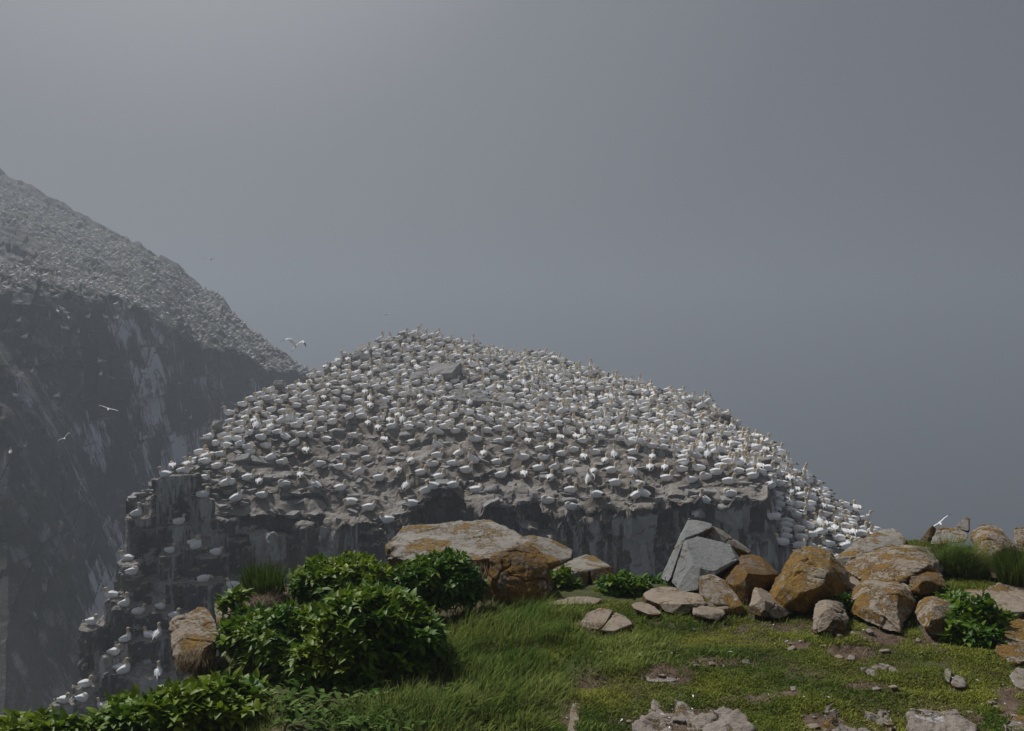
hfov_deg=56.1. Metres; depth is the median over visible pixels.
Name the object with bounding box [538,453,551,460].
gannet
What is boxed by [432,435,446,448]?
gannet
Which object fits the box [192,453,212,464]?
gannet
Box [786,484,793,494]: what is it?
gannet
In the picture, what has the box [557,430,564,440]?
gannet
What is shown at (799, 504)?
gannet
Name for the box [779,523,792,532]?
gannet
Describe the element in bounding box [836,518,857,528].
gannet
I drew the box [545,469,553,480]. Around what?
gannet
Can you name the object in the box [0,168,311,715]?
headland cliff
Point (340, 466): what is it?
gannet
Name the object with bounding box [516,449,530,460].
gannet
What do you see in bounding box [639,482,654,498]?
gannet
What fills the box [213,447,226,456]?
gannet
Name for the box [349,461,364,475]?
gannet
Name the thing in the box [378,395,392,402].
gannet
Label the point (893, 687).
pebble
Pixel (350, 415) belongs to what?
gannet
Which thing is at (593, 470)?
gannet
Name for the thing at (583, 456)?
gannet
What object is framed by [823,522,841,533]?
gannet
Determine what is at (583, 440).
gannet
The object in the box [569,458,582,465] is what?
gannet
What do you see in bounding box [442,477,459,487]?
gannet
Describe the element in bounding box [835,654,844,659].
pebble
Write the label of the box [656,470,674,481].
gannet
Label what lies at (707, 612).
boulder
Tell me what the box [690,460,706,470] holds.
gannet
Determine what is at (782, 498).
gannet
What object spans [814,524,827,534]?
gannet
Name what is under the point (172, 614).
gannet
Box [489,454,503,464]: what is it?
gannet
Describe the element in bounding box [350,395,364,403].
gannet
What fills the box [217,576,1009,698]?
edge grass
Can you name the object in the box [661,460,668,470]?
gannet
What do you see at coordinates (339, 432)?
rock slab
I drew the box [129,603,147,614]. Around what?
gannet
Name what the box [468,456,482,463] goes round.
gannet
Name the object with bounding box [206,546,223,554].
gannet
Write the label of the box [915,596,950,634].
boulder
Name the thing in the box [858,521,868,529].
gannet
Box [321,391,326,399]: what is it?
gannet
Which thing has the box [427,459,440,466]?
gannet
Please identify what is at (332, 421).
gannet
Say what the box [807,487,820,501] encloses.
gannet
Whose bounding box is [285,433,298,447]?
gannet
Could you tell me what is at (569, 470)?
gannet
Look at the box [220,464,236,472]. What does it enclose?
gannet
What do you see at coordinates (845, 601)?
bush
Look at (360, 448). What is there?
gannet
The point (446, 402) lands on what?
gannet
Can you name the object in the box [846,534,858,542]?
gannet
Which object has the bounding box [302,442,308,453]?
gannet
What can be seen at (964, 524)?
boulder
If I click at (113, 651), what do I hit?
gannet
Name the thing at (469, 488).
gannet
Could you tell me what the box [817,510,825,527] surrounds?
gannet
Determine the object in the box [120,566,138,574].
gannet
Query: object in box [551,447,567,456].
gannet
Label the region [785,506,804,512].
gannet
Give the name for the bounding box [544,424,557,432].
gannet
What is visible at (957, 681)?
stone
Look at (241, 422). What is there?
gannet
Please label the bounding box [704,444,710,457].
gannet
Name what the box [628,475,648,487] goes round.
gannet
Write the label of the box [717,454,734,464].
gannet
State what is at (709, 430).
gannet
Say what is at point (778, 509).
gannet
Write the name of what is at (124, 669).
gannet
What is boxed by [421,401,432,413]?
gannet
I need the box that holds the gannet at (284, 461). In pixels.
[273,457,287,464]
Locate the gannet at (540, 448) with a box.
[531,442,546,451]
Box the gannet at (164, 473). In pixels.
[157,466,172,477]
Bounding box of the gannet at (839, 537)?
[829,529,849,540]
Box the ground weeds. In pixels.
[265,677,473,730]
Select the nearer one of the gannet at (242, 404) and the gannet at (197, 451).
the gannet at (197, 451)
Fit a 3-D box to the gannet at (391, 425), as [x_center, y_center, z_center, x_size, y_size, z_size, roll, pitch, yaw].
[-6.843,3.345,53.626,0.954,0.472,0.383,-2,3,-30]
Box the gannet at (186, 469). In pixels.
[180,462,191,472]
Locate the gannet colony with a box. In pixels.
[0,186,872,556]
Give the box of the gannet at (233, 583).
[225,577,242,588]
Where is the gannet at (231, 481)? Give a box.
[227,471,235,488]
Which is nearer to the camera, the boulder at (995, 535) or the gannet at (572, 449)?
the boulder at (995, 535)
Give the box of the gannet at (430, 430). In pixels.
[421,421,434,435]
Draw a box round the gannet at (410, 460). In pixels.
[406,453,414,464]
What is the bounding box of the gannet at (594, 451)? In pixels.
[587,445,603,454]
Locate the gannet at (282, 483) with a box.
[278,479,294,486]
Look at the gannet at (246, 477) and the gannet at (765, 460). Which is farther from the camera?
the gannet at (765, 460)
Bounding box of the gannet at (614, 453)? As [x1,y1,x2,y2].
[611,444,617,458]
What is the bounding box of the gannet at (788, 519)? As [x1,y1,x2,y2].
[781,513,798,522]
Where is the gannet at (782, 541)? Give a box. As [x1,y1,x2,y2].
[773,533,793,544]
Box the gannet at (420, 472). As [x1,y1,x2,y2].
[410,464,427,475]
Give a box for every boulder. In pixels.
[169,607,217,674]
[214,603,230,624]
[243,589,296,607]
[385,519,553,607]
[523,535,572,569]
[548,596,601,608]
[551,554,609,586]
[568,702,580,730]
[580,608,612,631]
[590,566,613,584]
[601,613,632,636]
[631,602,661,618]
[642,587,706,613]
[645,673,679,683]
[661,520,711,582]
[672,536,738,591]
[693,605,724,619]
[699,574,743,614]
[706,526,750,556]
[722,555,778,604]
[749,587,793,617]
[769,546,849,612]
[812,600,848,635]
[835,528,905,566]
[844,545,943,584]
[849,576,859,589]
[849,576,915,632]
[909,571,945,594]
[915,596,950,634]
[919,526,935,542]
[931,527,967,544]
[954,517,969,532]
[959,589,982,604]
[970,524,1015,565]
[983,583,1023,620]
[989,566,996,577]
[995,619,1023,665]
[1009,668,1023,689]
[1013,527,1023,546]
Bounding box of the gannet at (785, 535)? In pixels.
[778,529,795,538]
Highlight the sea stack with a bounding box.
[48,331,869,717]
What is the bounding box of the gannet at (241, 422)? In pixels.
[234,416,247,425]
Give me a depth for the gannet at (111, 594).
42.18 m
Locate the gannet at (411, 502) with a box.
[404,497,422,506]
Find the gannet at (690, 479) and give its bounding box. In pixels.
[685,472,700,482]
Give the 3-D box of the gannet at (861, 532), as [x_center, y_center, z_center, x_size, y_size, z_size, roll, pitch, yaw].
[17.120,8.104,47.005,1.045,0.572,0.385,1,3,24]
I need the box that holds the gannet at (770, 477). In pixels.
[764,473,780,480]
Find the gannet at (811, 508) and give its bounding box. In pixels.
[805,497,818,513]
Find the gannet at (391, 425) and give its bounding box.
[381,421,396,428]
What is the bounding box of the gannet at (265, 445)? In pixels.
[260,438,272,448]
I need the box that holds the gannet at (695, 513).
[688,510,698,518]
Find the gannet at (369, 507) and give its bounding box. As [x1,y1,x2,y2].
[358,500,376,510]
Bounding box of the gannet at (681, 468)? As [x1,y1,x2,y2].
[674,461,692,471]
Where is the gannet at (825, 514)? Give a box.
[818,509,830,517]
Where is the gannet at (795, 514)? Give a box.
[790,510,807,517]
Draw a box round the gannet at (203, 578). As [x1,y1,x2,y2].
[192,574,213,581]
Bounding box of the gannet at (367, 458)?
[357,451,372,460]
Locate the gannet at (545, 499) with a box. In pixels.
[541,495,558,503]
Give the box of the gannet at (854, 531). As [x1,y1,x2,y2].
[850,524,857,535]
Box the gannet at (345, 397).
[342,394,353,400]
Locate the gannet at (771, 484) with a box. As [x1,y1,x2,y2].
[767,474,775,491]
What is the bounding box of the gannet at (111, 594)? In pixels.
[103,587,122,598]
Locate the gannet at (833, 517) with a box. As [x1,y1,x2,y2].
[829,512,844,522]
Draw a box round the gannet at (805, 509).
[800,506,809,513]
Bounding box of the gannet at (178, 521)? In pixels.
[168,513,186,524]
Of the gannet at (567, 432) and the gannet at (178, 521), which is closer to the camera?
the gannet at (178, 521)
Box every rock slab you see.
[200,436,211,447]
[211,420,222,433]
[235,453,250,464]
[250,455,273,465]
[273,380,284,392]
[331,386,350,392]
[332,428,345,435]
[348,452,358,457]
[351,352,370,362]
[355,343,381,353]
[374,402,388,413]
[399,430,413,439]
[407,413,430,424]
[409,371,429,380]
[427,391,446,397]
[428,362,462,380]
[450,389,492,407]
[467,375,480,386]
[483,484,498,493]
[491,397,513,407]
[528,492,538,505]
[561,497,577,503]
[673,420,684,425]
[693,487,719,494]
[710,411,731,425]
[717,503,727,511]
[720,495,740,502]
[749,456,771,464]
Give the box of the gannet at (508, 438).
[501,432,518,441]
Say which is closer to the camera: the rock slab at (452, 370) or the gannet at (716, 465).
the gannet at (716, 465)
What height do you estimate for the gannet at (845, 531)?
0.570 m
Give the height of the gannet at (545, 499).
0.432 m
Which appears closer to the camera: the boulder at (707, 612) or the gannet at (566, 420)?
the boulder at (707, 612)
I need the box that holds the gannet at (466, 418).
[463,416,472,422]
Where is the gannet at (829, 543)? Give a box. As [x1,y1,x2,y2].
[820,535,838,546]
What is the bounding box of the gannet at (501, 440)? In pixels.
[492,434,505,443]
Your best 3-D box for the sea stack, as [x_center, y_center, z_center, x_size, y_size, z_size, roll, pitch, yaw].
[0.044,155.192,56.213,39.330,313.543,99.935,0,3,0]
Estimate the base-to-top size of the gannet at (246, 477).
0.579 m
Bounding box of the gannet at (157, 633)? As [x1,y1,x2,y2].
[151,622,161,641]
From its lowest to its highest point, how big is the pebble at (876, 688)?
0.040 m
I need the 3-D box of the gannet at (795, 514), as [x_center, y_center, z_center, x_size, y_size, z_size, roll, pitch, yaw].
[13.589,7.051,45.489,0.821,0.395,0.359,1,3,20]
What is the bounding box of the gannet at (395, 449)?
[384,442,402,452]
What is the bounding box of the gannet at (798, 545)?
[789,538,806,548]
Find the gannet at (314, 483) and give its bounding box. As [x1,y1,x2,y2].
[310,474,323,489]
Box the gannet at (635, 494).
[627,483,640,499]
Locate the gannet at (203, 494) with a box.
[192,486,209,497]
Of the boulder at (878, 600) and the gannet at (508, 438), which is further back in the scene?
the gannet at (508, 438)
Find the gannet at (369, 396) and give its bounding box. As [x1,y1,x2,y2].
[367,389,372,400]
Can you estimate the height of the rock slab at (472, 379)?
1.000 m
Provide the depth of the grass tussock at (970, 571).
8.27 m
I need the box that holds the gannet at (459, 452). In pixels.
[450,443,463,457]
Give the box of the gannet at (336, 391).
[327,386,341,394]
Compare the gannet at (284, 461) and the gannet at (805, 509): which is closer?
the gannet at (805, 509)
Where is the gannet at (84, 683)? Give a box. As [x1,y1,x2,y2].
[72,675,94,687]
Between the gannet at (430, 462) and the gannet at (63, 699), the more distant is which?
the gannet at (430, 462)
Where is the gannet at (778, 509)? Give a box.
[775,506,782,512]
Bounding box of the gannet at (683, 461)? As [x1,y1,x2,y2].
[673,455,690,464]
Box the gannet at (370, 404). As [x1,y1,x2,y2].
[367,399,373,408]
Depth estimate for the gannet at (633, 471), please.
46.58 m
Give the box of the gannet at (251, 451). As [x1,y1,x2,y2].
[243,445,256,454]
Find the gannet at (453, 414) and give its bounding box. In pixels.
[447,408,460,417]
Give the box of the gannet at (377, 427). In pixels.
[375,420,381,430]
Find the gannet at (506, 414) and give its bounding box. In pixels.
[504,411,510,418]
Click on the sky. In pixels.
(805, 216)
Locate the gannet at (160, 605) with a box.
[154,599,166,609]
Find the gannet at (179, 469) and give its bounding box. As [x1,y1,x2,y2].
[174,464,186,473]
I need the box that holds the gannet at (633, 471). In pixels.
[629,459,637,477]
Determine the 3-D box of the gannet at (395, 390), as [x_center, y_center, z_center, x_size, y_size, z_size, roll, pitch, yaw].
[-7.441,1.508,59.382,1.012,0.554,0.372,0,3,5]
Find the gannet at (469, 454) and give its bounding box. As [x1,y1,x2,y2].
[468,448,481,461]
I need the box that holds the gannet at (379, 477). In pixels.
[368,471,385,480]
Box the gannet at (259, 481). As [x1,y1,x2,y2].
[255,473,262,484]
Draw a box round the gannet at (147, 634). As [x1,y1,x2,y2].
[143,626,152,637]
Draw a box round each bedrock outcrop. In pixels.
[631,697,755,730]
[821,702,896,730]
[860,663,904,677]
[906,708,977,730]
[1004,714,1023,730]
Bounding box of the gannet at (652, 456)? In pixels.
[649,449,655,459]
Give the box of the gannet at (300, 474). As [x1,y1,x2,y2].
[297,467,303,478]
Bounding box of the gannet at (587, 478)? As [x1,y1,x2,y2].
[579,468,594,485]
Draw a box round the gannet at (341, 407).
[337,404,349,409]
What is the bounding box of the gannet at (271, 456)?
[264,446,275,459]
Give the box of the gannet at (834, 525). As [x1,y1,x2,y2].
[831,519,838,530]
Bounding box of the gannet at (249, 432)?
[245,426,253,435]
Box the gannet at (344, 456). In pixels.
[336,450,353,459]
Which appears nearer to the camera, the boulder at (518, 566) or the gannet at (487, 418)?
the boulder at (518, 566)
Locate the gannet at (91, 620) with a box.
[83,614,97,624]
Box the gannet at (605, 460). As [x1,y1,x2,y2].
[601,453,608,463]
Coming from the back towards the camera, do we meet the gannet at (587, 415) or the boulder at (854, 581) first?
the gannet at (587, 415)
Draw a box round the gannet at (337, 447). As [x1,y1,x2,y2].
[328,441,343,450]
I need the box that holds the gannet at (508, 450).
[499,444,514,453]
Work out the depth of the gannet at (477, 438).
51.15 m
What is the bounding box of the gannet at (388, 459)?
[383,455,397,462]
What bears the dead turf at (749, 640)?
on the ground at (1008, 701)
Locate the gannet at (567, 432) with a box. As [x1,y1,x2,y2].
[563,423,572,436]
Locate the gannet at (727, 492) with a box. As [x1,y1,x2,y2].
[723,488,742,496]
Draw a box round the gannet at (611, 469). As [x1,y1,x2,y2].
[600,462,619,473]
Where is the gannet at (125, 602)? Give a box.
[117,592,129,608]
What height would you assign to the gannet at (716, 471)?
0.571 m
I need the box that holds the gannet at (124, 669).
[112,657,129,674]
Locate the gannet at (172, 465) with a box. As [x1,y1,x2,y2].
[168,461,175,468]
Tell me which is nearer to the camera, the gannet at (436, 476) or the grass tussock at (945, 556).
the grass tussock at (945, 556)
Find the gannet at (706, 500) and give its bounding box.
[699,488,714,504]
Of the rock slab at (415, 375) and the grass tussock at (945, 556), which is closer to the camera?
the grass tussock at (945, 556)
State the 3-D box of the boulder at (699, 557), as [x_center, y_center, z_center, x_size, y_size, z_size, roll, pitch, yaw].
[1.602,1.688,7.926,0.496,0.412,0.841,1,3,21]
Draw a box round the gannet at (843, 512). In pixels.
[841,511,854,518]
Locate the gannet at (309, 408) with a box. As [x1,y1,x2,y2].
[303,401,317,410]
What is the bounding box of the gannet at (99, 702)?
[95,697,105,709]
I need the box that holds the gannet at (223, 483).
[214,472,227,487]
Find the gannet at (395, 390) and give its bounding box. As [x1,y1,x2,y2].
[385,386,398,393]
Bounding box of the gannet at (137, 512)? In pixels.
[127,502,141,517]
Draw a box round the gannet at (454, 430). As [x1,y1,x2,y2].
[449,424,462,433]
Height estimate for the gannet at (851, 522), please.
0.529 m
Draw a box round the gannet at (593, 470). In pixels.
[590,463,596,474]
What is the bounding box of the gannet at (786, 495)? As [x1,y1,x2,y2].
[783,492,789,500]
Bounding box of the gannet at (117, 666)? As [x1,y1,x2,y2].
[112,659,124,669]
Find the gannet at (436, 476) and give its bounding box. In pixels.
[428,468,445,479]
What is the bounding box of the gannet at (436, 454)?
[428,448,445,457]
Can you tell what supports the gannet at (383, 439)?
on the sea stack
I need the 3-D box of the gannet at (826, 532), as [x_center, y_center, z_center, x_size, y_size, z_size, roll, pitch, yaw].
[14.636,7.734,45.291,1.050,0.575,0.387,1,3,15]
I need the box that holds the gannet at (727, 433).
[719,427,734,436]
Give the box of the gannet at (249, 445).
[238,441,254,449]
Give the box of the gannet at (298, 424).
[287,420,301,427]
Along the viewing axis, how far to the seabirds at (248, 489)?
46.93 m
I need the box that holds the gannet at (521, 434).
[518,425,528,438]
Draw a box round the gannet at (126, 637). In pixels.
[115,627,130,643]
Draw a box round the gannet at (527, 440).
[524,434,530,443]
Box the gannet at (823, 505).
[819,498,826,509]
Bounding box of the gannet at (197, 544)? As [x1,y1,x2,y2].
[187,534,201,550]
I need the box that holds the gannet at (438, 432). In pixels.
[434,423,446,436]
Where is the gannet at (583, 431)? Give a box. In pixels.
[580,422,585,434]
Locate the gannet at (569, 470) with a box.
[559,463,577,474]
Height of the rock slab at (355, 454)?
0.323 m
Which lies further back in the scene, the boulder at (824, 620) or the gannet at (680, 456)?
the gannet at (680, 456)
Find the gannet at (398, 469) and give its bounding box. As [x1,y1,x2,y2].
[395,462,401,473]
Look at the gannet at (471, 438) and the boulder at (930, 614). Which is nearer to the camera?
the boulder at (930, 614)
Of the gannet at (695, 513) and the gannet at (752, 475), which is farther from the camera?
the gannet at (752, 475)
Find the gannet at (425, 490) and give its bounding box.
[416,479,430,494]
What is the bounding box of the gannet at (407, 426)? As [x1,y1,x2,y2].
[404,423,416,429]
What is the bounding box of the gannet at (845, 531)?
[840,523,851,535]
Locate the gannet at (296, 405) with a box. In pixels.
[290,401,304,407]
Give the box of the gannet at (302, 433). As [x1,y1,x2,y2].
[297,427,309,436]
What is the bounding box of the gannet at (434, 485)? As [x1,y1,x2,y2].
[425,480,442,488]
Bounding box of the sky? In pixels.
[0,0,1023,445]
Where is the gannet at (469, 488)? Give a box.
[464,483,480,491]
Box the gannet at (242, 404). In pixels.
[234,398,247,406]
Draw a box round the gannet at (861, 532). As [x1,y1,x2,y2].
[855,525,870,536]
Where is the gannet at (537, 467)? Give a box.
[528,462,543,470]
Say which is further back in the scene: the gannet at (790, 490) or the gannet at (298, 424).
the gannet at (298, 424)
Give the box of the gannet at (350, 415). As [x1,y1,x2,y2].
[342,407,353,419]
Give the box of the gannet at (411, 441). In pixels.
[404,435,418,444]
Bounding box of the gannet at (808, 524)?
[802,513,816,529]
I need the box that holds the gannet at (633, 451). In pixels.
[624,445,638,454]
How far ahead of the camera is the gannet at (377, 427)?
53.42 m
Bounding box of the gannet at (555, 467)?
[547,457,559,471]
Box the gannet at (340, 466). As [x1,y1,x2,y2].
[333,459,346,469]
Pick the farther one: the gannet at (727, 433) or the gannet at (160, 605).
the gannet at (727, 433)
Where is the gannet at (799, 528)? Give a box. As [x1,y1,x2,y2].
[790,521,808,531]
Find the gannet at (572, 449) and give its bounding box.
[568,445,580,452]
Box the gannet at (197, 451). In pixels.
[189,445,206,454]
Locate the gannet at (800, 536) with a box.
[793,529,810,541]
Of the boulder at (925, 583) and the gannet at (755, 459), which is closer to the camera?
the boulder at (925, 583)
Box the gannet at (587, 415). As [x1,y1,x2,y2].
[585,410,590,418]
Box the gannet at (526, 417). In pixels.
[523,412,535,421]
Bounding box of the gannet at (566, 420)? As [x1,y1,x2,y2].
[558,414,573,423]
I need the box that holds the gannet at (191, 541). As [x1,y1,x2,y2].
[185,535,196,544]
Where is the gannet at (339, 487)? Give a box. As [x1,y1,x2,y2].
[328,479,347,490]
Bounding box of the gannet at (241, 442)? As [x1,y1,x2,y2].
[233,434,244,446]
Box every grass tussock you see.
[234,555,294,594]
[818,631,832,641]
[886,527,1001,575]
[931,543,999,579]
[977,538,1023,586]
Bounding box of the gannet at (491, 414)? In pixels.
[489,408,494,417]
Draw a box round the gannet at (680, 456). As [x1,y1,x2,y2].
[673,451,688,459]
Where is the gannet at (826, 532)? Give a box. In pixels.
[813,523,831,534]
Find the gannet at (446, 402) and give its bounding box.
[444,398,456,405]
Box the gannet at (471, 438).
[466,431,480,440]
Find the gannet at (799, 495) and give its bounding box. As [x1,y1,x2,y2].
[793,487,807,498]
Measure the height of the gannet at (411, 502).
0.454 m
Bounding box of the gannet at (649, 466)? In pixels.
[646,459,653,470]
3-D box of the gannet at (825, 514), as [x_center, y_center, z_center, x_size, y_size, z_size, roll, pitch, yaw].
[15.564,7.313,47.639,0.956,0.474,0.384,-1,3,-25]
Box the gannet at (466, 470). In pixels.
[460,462,472,472]
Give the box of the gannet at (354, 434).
[347,428,359,437]
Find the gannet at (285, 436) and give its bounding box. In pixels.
[281,427,291,440]
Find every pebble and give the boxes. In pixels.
[658,674,666,678]
[672,716,685,724]
[786,645,795,651]
[805,723,819,729]
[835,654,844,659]
[847,655,855,661]
[865,629,873,635]
[872,686,880,691]
[879,649,890,653]
[888,685,897,691]
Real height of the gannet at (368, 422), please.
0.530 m
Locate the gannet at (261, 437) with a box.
[253,430,267,440]
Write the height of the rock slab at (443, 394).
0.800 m
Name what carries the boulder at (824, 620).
on the ground at (1008, 701)
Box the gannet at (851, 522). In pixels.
[845,517,860,526]
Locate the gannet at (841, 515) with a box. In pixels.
[831,509,848,517]
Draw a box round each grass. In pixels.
[172,561,1018,730]
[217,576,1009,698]
[218,588,761,730]
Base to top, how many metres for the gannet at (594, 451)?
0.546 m
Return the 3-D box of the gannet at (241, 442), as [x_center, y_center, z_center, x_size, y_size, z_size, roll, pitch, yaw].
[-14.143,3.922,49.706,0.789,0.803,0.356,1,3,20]
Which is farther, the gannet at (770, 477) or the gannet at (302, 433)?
the gannet at (302, 433)
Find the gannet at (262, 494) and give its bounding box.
[253,487,268,497]
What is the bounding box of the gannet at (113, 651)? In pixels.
[103,643,122,655]
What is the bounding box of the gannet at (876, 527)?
[867,522,882,529]
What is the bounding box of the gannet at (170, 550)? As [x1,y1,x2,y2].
[161,543,175,553]
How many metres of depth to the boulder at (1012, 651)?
6.36 m
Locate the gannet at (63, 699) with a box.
[54,692,70,703]
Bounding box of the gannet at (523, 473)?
[520,465,527,477]
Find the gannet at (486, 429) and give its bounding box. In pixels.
[479,423,495,432]
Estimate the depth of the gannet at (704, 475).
46.00 m
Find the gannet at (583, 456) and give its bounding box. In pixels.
[580,449,587,459]
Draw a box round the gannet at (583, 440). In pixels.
[574,434,589,442]
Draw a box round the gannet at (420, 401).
[413,394,424,405]
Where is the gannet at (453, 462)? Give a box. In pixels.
[444,456,459,465]
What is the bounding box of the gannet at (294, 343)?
[282,338,305,351]
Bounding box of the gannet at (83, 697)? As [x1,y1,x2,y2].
[71,692,88,701]
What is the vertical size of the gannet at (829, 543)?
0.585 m
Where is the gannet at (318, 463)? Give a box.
[311,456,329,466]
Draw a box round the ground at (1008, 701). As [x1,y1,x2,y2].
[181,541,1023,730]
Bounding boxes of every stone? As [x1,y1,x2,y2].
[945,668,951,681]
[951,675,966,688]
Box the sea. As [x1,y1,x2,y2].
[783,446,1023,546]
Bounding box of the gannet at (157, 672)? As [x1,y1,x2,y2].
[154,660,161,680]
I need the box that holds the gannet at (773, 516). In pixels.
[767,509,785,519]
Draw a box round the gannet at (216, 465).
[207,458,225,468]
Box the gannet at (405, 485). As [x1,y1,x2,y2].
[401,475,409,490]
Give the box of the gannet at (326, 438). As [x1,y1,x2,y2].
[319,432,333,441]
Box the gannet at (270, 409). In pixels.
[262,403,276,411]
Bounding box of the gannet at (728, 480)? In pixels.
[717,473,736,484]
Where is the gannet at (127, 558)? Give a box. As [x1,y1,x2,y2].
[119,550,138,561]
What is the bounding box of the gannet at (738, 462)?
[733,451,746,466]
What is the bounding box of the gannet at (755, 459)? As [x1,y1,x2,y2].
[753,454,761,464]
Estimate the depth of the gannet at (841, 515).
48.19 m
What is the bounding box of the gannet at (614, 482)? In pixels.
[603,474,623,485]
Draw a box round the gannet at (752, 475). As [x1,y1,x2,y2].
[742,468,760,478]
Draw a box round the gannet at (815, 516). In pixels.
[812,512,828,520]
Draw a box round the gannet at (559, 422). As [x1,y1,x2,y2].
[550,416,563,425]
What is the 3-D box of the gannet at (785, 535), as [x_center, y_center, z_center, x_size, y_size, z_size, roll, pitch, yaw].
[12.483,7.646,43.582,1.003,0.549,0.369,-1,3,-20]
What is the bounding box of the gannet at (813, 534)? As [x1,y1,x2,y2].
[804,529,821,537]
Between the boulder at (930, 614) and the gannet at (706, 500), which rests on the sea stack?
the gannet at (706, 500)
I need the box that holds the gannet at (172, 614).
[168,608,180,617]
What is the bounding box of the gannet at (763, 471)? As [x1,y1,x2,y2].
[752,464,770,474]
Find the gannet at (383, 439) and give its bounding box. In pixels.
[380,432,387,442]
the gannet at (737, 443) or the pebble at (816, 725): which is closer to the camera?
the pebble at (816, 725)
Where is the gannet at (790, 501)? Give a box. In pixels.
[785,494,793,506]
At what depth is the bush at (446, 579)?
7.01 m
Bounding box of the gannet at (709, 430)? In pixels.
[706,427,714,433]
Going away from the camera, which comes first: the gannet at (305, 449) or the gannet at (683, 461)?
the gannet at (683, 461)
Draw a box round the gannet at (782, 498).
[776,494,787,500]
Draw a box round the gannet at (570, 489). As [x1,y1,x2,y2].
[560,482,577,492]
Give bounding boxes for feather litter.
[565,615,1012,727]
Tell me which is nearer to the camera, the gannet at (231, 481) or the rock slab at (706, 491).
the rock slab at (706, 491)
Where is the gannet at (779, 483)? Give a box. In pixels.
[776,480,788,486]
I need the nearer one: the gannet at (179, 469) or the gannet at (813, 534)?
the gannet at (813, 534)
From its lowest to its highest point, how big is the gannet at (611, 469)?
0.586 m
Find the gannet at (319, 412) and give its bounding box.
[313,406,324,415]
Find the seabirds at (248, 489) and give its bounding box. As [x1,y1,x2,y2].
[128,340,865,548]
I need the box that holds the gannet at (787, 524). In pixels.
[779,518,792,527]
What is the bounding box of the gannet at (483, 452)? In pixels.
[480,445,487,456]
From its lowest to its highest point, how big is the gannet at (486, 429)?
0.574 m
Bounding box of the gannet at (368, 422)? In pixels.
[365,416,370,425]
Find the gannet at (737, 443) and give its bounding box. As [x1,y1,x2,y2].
[730,438,742,446]
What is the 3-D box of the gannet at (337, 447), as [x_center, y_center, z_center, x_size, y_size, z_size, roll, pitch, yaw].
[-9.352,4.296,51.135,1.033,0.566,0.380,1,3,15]
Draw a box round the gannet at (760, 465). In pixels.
[757,458,764,468]
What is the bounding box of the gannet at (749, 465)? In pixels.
[744,456,753,468]
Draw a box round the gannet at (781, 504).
[776,500,789,507]
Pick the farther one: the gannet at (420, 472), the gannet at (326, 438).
the gannet at (326, 438)
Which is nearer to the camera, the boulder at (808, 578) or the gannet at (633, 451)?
the boulder at (808, 578)
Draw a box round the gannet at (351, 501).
[343,497,361,504]
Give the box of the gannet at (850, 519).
[844,514,860,522]
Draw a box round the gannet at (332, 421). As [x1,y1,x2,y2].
[323,414,338,424]
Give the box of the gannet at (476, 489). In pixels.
[471,484,483,492]
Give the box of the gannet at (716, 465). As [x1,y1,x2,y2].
[711,462,730,469]
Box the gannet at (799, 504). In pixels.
[792,496,804,507]
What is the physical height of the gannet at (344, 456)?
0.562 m
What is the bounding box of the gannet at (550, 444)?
[547,438,553,448]
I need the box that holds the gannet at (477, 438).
[469,432,485,441]
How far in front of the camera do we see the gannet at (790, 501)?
46.84 m
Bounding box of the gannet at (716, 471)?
[705,464,724,474]
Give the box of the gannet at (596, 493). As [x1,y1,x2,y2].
[588,485,606,497]
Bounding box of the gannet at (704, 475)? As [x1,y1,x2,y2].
[700,471,715,479]
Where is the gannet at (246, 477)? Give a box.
[237,469,257,480]
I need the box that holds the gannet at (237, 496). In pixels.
[225,486,242,504]
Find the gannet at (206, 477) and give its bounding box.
[202,470,211,480]
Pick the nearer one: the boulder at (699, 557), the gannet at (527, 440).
the boulder at (699, 557)
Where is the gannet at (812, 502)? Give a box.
[803,496,820,505]
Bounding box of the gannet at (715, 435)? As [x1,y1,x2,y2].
[713,430,726,443]
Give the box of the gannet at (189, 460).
[182,456,192,466]
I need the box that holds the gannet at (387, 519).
[379,512,398,522]
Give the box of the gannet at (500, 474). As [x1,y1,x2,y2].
[490,468,507,477]
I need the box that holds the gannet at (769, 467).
[765,461,775,470]
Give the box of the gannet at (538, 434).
[532,429,544,437]
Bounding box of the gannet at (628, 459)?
[623,455,639,463]
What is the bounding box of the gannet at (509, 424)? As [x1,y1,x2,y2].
[504,418,517,427]
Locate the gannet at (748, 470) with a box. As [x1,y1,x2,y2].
[744,467,757,472]
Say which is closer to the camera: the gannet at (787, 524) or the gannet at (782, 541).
the gannet at (782, 541)
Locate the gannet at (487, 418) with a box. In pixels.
[484,410,496,423]
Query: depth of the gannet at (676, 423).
56.08 m
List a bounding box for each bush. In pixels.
[0,704,90,730]
[79,666,274,730]
[212,579,459,693]
[214,583,257,616]
[284,549,397,606]
[384,546,489,614]
[550,564,583,589]
[592,567,675,596]
[832,591,854,614]
[908,581,970,603]
[931,591,1011,649]
[995,605,1017,626]
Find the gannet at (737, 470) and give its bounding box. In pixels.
[730,462,744,474]
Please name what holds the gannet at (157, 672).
on the sea stack
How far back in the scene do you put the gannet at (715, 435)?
52.74 m
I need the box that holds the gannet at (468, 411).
[462,405,477,414]
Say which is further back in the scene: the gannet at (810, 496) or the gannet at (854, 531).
the gannet at (810, 496)
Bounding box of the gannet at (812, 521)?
[808,519,818,526]
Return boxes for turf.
[534,599,1023,730]
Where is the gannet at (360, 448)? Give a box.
[356,444,371,451]
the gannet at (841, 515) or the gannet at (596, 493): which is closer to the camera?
the gannet at (596, 493)
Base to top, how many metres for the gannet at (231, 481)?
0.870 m
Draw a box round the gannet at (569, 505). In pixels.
[565,501,580,509]

